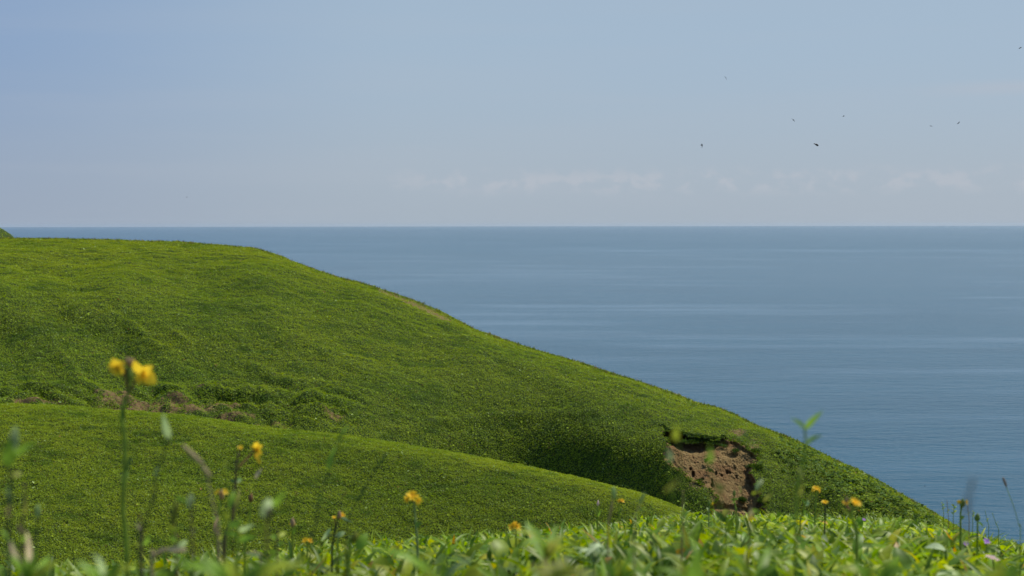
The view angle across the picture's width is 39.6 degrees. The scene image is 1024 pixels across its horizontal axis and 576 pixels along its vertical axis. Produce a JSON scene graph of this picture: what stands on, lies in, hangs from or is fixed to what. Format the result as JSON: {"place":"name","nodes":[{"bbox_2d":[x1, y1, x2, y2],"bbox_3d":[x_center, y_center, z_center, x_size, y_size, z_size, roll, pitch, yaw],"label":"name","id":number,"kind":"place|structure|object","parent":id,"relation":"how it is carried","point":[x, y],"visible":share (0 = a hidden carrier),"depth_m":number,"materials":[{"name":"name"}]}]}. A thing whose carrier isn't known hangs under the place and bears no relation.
{"place":"outdoors","nodes":[
{"label":"outdoors","id":0,"kind":"place"},
{"bbox_2d":[0,229,13,237],"bbox_3d":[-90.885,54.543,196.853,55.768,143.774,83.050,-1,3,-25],"label":"hillock","id":1,"kind":"structure","parent":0,"point":[4,232],"depth_m":183.19,"materials":[{"name":"green plant"}]},
{"bbox_2d":[138,413,170,575],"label":"bud","id":2,"kind":"object","parent":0,"point":[166,430],"depth_m":1.17,"materials":[{"name":"green plant"}]},
{"bbox_2d":[0,405,678,566],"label":"hill","id":3,"kind":"structure","parent":0,"point":[178,425],"depth_m":69.74,"materials":[{"name":"green plant"}]},
{"bbox_2d":[0,402,695,567],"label":"hill undergrowth","id":4,"kind":"object","parent":3,"relation":"on","point":[27,408],"visible":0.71,"depth_m":70.34,"materials":[{"name":"green plant"}]},
{"bbox_2d":[347,527,367,575],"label":"flower bud","id":5,"kind":"object","parent":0,"point":[361,541],"visible":1,"depth_m":1.71,"materials":[{"name":"green plant"}]},
{"bbox_2d":[0,240,951,528],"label":"hill","id":6,"kind":"structure","parent":0,"point":[276,340],"depth_m":117.03,"materials":[{"name":"green plant"}]},
{"bbox_2d":[0,236,964,530],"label":"headland undergrowth","id":7,"kind":"object","parent":6,"relation":"on","point":[100,245],"visible":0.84,"depth_m":120.38,"materials":[{"name":"green plant"}]},
{"bbox_2d":[663,431,766,516],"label":"bare earth scar","id":8,"kind":"object","parent":6,"relation":"on","point":[730,472],"visible":0.64,"depth_m":112.04},
{"bbox_2d":[0,0,1023,226],"label":"sky","id":9,"kind":"structure","parent":0,"point":[114,113],"materials":[{"name":"blue"}]},
{"bbox_2d":[1,226,1023,543],"bbox_3d":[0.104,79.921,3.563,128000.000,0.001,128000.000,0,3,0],"label":"sea","id":10,"kind":"structure","parent":0,"point":[895,354],"depth_m":1290.11,"materials":[{"name":"liquid"}]},
{"bbox_2d":[607,487,616,575],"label":"grass stalk","id":11,"kind":"object","parent":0,"point":[613,491],"depth_m":1.71,"materials":[{"name":"green plant"}]},
{"bbox_2d":[707,501,712,530],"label":"yellow wildflower","id":12,"kind":"object","parent":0,"point":[708,508],"visible":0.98,"depth_m":3.99,"materials":[{"name":"green plant"}]},
{"bbox_2d":[941,502,944,533],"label":"twig","id":13,"kind":"object","parent":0,"point":[943,516],"visible":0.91,"depth_m":5.30,"materials":[{"name":"green plant"}]},
{"bbox_2d":[951,504,956,533],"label":"twig","id":14,"kind":"object","parent":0,"point":[953,512],"visible":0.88,"depth_m":5.29,"materials":[{"name":"green plant"}]},
{"bbox_2d":[965,477,973,575],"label":"grass stalk","id":15,"kind":"object","parent":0,"point":[967,504],"depth_m":0.59,"materials":[{"name":"green plant"}]},
{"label":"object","id":16,"kind":"structure","parent":0,"visible":0},
{"bbox_2d":[2,426,36,575],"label":"leafy sprig","id":17,"kind":"object","parent":16,"relation":"on","point":[10,453],"visible":1,"depth_m":0.90,"materials":[{"name":"green plant"}]},
{"bbox_2d":[18,483,29,565],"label":"leafy sprig","id":18,"kind":"object","parent":16,"relation":"on","point":[21,530],"visible":0.98,"depth_m":1.05,"materials":[{"name":"green plant"}]},
{"bbox_2d":[0,529,59,575],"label":"broadleaf plant","id":19,"kind":"object","parent":16,"relation":"on","point":[29,567],"visible":0.91,"depth_m":0.95,"materials":[{"name":"green plant"}]},
{"bbox_2d":[35,505,39,568],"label":"grass stalk","id":20,"kind":"object","parent":16,"relation":"on","point":[37,511],"depth_m":1.15,"materials":[{"name":"green plant"}]},
{"bbox_2d":[76,554,138,575],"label":"broadleaf plant","id":21,"kind":"object","parent":16,"relation":"on","point":[113,570],"visible":1,"depth_m":0.78,"materials":[{"name":"green plant"}]},
{"bbox_2d":[108,357,155,575],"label":"yellow wildflower","id":22,"kind":"object","parent":16,"relation":"on","point":[145,375],"visible":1,"depth_m":1.41,"materials":[{"name":"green plant"}]},
{"bbox_2d":[135,513,149,575],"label":"leafy sprig","id":23,"kind":"object","parent":16,"relation":"on","point":[146,541],"visible":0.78,"depth_m":1.22,"materials":[{"name":"plant"}]},
{"bbox_2d":[150,546,186,575],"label":"dry leaf","id":24,"kind":"object","parent":16,"relation":"on","point":[163,550],"visible":1,"depth_m":1.27,"materials":[{"name":"plant"}]},
{"bbox_2d":[166,523,186,575],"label":"leafy sprig","id":25,"kind":"object","parent":16,"relation":"on","point":[181,544],"visible":0.85,"depth_m":1.27,"materials":[{"name":"green plant"}]},
{"bbox_2d":[170,493,193,575],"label":"grass stalk","id":26,"kind":"object","parent":16,"relation":"on","point":[189,501],"depth_m":1.13,"materials":[{"name":"green plant"}]},
{"bbox_2d":[182,444,220,563],"bbox_3d":[-0.236,0.261,1.087,0.027,0.286,0.008,0,3,0],"label":"grass stalk","id":27,"kind":"object","parent":16,"relation":"on","point":[193,455],"depth_m":1.08,"materials":[{"name":"plant"}]},
{"bbox_2d":[211,511,222,562],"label":"leafy sprig","id":28,"kind":"object","parent":16,"relation":"on","point":[215,530],"visible":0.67,"depth_m":1.68,"materials":[{"name":"green plant"}]},
{"bbox_2d":[198,461,241,559],"bbox_3d":[-0.262,0.294,1.285,0.038,0.285,0.016,-1,3,-29],"label":"leafy sprig","id":29,"kind":"object","parent":16,"relation":"on","point":[231,499],"visible":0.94,"depth_m":1.28,"materials":[{"name":"green plant"}]},
{"bbox_2d":[213,488,227,531],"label":"yellow wildflower","id":30,"kind":"object","parent":16,"relation":"on","point":[221,493],"visible":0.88,"depth_m":2.17,"materials":[{"name":"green plant"}]},
{"bbox_2d":[171,556,305,575],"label":"broadleaf plant","id":31,"kind":"object","parent":16,"relation":"on","point":[214,568],"visible":1,"depth_m":0.71,"materials":[{"name":"green plant"}]},
{"bbox_2d":[223,519,255,570],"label":"leafy sprig","id":32,"kind":"object","parent":16,"relation":"on","point":[240,530],"visible":0.89,"depth_m":1.33,"materials":[{"name":"green plant"}]},
{"bbox_2d":[222,441,262,566],"bbox_3d":[-0.355,0.371,1.890,0.055,0.337,0.025,0,3,0],"label":"yellow wildflower","id":33,"kind":"object","parent":16,"relation":"on","point":[256,447],"visible":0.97,"depth_m":1.88,"materials":[{"name":"green plant"}]},
{"bbox_2d":[244,493,252,573],"bbox_3d":[-0.441,0.478,2.384,0.017,0.272,0.009,0,3,0],"label":"flower bud","id":34,"kind":"object","parent":16,"relation":"on","point":[250,498],"visible":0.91,"depth_m":2.38,"materials":[{"name":"green plant"}]},
{"bbox_2d":[246,551,261,563],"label":"dry leaf","id":35,"kind":"object","parent":16,"relation":"on","point":[255,554],"visible":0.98,"depth_m":1.49,"materials":[{"name":"plant"}]},
{"bbox_2d":[258,488,287,561],"bbox_3d":[-0.150,0.247,0.896,0.017,0.249,0.032,-1,3,-14],"label":"leafy sprig","id":36,"kind":"object","parent":16,"relation":"on","point":[267,506],"visible":0.99,"depth_m":0.89,"materials":[{"name":"green plant"}]},
{"bbox_2d":[270,529,285,575],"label":"leafy sprig","id":37,"kind":"object","parent":16,"relation":"on","point":[281,534],"visible":0.98,"depth_m":1.49,"materials":[{"name":"green plant"}]},
{"bbox_2d":[290,518,295,557],"bbox_3d":[-0.461,0.595,2.997,0.014,0.225,0.016,-1,3,-29],"label":"bud","id":38,"kind":"object","parent":16,"relation":"on","point":[292,523],"visible":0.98,"depth_m":2.99,"materials":[{"name":"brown plant"}]},
{"bbox_2d":[302,537,312,558],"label":"yellow wildflower","id":39,"kind":"object","parent":16,"relation":"on","point":[305,540],"visible":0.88,"depth_m":3.39,"materials":[{"name":"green plant"}]},
{"bbox_2d":[296,492,345,575],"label":"grass stalk","id":40,"kind":"object","parent":16,"relation":"on","point":[338,510],"depth_m":2.20,"materials":[{"name":"green plant"}]},
{"bbox_2d":[310,426,347,575],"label":"grass stalk","id":41,"kind":"object","parent":16,"relation":"on","point":[331,459],"visible":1,"depth_m":1.25,"materials":[{"name":"green plant"}]},
{"bbox_2d":[321,510,351,571],"bbox_3d":[-0.332,0.541,2.708,0.062,0.238,0.026,0,3,0],"label":"yellow wildflower","id":42,"kind":"object","parent":16,"relation":"on","point":[341,515],"visible":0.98,"depth_m":2.70,"materials":[{"name":"orange plant"}]},
{"bbox_2d":[345,453,386,575],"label":"grass stalk","id":43,"kind":"object","parent":16,"relation":"on","point":[364,487],"depth_m":1.50,"materials":[{"name":"green plant"}]},
{"bbox_2d":[404,490,422,558],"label":"yellow wildflower","id":44,"kind":"object","parent":16,"relation":"on","point":[411,495],"visible":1,"depth_m":2.61,"materials":[{"name":"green plant"}]},
{"bbox_2d":[368,548,473,575],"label":"broadleaf plant","id":45,"kind":"object","parent":16,"relation":"on","point":[426,569],"visible":1,"depth_m":0.95,"materials":[{"name":"green plant"}]},
{"bbox_2d":[0,503,1023,575],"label":"foreground foliage","id":46,"kind":"object","parent":16,"relation":"on","point":[895,541],"visible":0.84,"depth_m":3.07,"materials":[{"name":"green plant"}]},
{"bbox_2d":[508,521,521,547],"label":"yellow wildflower","id":47,"kind":"object","parent":16,"relation":"on","point":[515,525],"visible":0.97,"depth_m":3.33,"materials":[{"name":"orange plant"}]},
{"bbox_2d":[514,520,571,561],"bbox_3d":[0.024,0.292,1.184,0.048,0.203,0.160,0,3,0],"label":"broadleaf plant","id":48,"kind":"object","parent":16,"relation":"on","point":[549,549],"visible":0.9,"depth_m":1.16,"materials":[{"name":"green plant"}]},
{"bbox_2d":[529,557,595,575],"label":"broadleaf plant","id":49,"kind":"object","parent":16,"relation":"on","point":[559,567],"visible":1,"depth_m":0.62,"materials":[{"name":"green plant"}]},
{"bbox_2d":[574,542,614,574],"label":"silvery plant","id":50,"kind":"object","parent":16,"relation":"on","point":[594,551],"visible":0.98,"depth_m":1.90,"materials":[{"name":"green plant"}]},
{"bbox_2d":[596,500,599,530],"bbox_3d":[0.306,0.876,5.031,0.009,0.252,0.017,-2,3,-33],"label":"flower bud","id":51,"kind":"object","parent":16,"relation":"on","point":[597,515],"visible":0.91,"depth_m":5.03,"materials":[{"name":"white plant"}]},
{"bbox_2d":[617,498,623,536],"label":"yellow wildflower","id":52,"kind":"object","parent":16,"relation":"on","point":[620,500],"visible":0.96,"depth_m":4.82,"materials":[{"name":"orange plant"}]},
{"bbox_2d":[604,542,643,575],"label":"broadleaf plant","id":53,"kind":"object","parent":16,"relation":"on","point":[621,569],"visible":1,"depth_m":1.05,"materials":[{"name":"green plant"}]},
{"bbox_2d":[634,493,645,575],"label":"grass stalk","id":54,"kind":"object","parent":16,"relation":"on","point":[642,498],"depth_m":1.51,"materials":[{"name":"plant"}]},
{"bbox_2d":[652,553,687,575],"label":"broadleaf plant","id":55,"kind":"object","parent":16,"relation":"on","point":[676,572],"visible":0.8,"depth_m":1.00,"materials":[{"name":"green plant"}]},
{"bbox_2d":[667,447,673,575],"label":"leafy sprig","id":56,"kind":"object","parent":16,"relation":"on","point":[669,455],"visible":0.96,"depth_m":0.85,"materials":[{"name":"green plant"}]},
{"bbox_2d":[663,424,683,575],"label":"leafy sprig","id":57,"kind":"object","parent":16,"relation":"on","point":[675,435],"visible":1,"depth_m":0.80,"materials":[{"name":"green plant"}]},
{"bbox_2d":[680,491,688,572],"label":"grass stalk","id":58,"kind":"object","parent":16,"relation":"on","point":[685,512],"depth_m":2.00,"materials":[{"name":"green plant"}]},
{"bbox_2d":[680,535,715,575],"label":"broadleaf plant","id":59,"kind":"object","parent":16,"relation":"on","point":[695,568],"visible":0.97,"depth_m":0.85,"materials":[{"name":"green plant"}]},
{"bbox_2d":[707,445,723,575],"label":"leafy sprig","id":60,"kind":"object","parent":16,"relation":"on","point":[710,457],"visible":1,"depth_m":0.85,"materials":[{"name":"green plant"}]},
{"bbox_2d":[716,488,740,556],"bbox_3d":[0.363,0.451,2.390,0.042,0.245,0.020,1,3,24],"label":"leafy sprig","id":61,"kind":"object","parent":16,"relation":"on","point":[725,512],"visible":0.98,"depth_m":2.39,"materials":[{"name":"green plant"}]},
{"bbox_2d":[731,490,737,537],"bbox_3d":[0.588,0.663,3.784,0.026,0.252,0.013,-2,3,-39],"label":"flower bud","id":62,"kind":"object","parent":16,"relation":"on","point":[734,494],"visible":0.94,"depth_m":3.78,"materials":[{"name":"green plant"}]},
{"bbox_2d":[724,544,780,575],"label":"broadleaf plant","id":63,"kind":"object","parent":16,"relation":"on","point":[763,569],"visible":1,"depth_m":1.09,"materials":[{"name":"green plant"}]},
{"bbox_2d":[748,479,773,566],"bbox_3d":[0.257,0.325,1.490,0.028,0.250,0.019,-2,3,-30],"label":"leafy sprig","id":64,"kind":"object","parent":16,"relation":"on","point":[757,486],"visible":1,"depth_m":1.49,"materials":[{"name":"green plant"}]},
{"bbox_2d":[799,495,812,536],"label":"leafy sprig","id":65,"kind":"object","parent":16,"relation":"on","point":[806,502],"visible":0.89,"depth_m":3.55,"materials":[{"name":"green plant"}]},
{"bbox_2d":[791,411,822,575],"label":"leafy sprig","id":66,"kind":"object","parent":16,"relation":"on","point":[810,422],"visible":1,"depth_m":1.23,"materials":[{"name":"green plant"}]},
{"bbox_2d":[812,485,820,533],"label":"yellow wildflower","id":67,"kind":"object","parent":16,"relation":"on","point":[815,488],"visible":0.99,"depth_m":4.14,"materials":[{"name":"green plant"}]},
{"bbox_2d":[821,500,828,533],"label":"yellow wildflower","id":68,"kind":"object","parent":16,"relation":"on","point":[824,502],"visible":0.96,"depth_m":3.54,"materials":[{"name":"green plant"}]},
{"bbox_2d":[841,496,861,575],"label":"yellow wildflower","id":69,"kind":"object","parent":16,"relation":"on","point":[855,501],"visible":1,"depth_m":1.96,"materials":[{"name":"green plant"}]},
{"bbox_2d":[831,556,913,575],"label":"broadleaf plant","id":70,"kind":"object","parent":16,"relation":"on","point":[859,569],"visible":1,"depth_m":0.93,"materials":[{"name":"green plant"}]},
{"bbox_2d":[925,543,947,562],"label":"silvery plant","id":71,"kind":"object","parent":16,"relation":"on","point":[938,546],"visible":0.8,"depth_m":2.79,"materials":[{"name":"white plant"}]},
{"bbox_2d":[957,498,965,551],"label":"yellow wildflower","id":72,"kind":"object","parent":16,"relation":"on","point":[962,502],"visible":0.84,"depth_m":3.17,"materials":[{"name":"green plant"}]},
{"bbox_2d":[974,513,982,562],"bbox_3d":[1.039,0.616,3.165,0.023,0.233,0.013,0,3,0],"label":"flower bud","id":73,"kind":"object","parent":16,"relation":"on","point":[977,517],"visible":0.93,"depth_m":3.16,"materials":[{"name":"green plant"}]},
{"bbox_2d":[984,538,990,553],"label":"purple flower","id":74,"kind":"object","parent":16,"relation":"on","point":[986,540],"visible":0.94,"depth_m":3.25,"materials":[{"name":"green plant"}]},
{"bbox_2d":[962,558,1021,575],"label":"broadleaf plant","id":75,"kind":"object","parent":16,"relation":"on","point":[1000,570],"visible":0.99,"depth_m":0.76,"materials":[{"name":"green plant"}]},
{"bbox_2d":[985,555,999,569],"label":"white flower","id":76,"kind":"object","parent":16,"relation":"on","point":[992,557],"visible":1,"depth_m":2.48,"materials":[{"name":"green plant"}]},
{"bbox_2d":[1002,477,1020,565],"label":"grass stalk","id":77,"kind":"object","parent":16,"relation":"on","point":[1004,482],"depth_m":2.66,"materials":[{"name":"green plant"}]}
]}

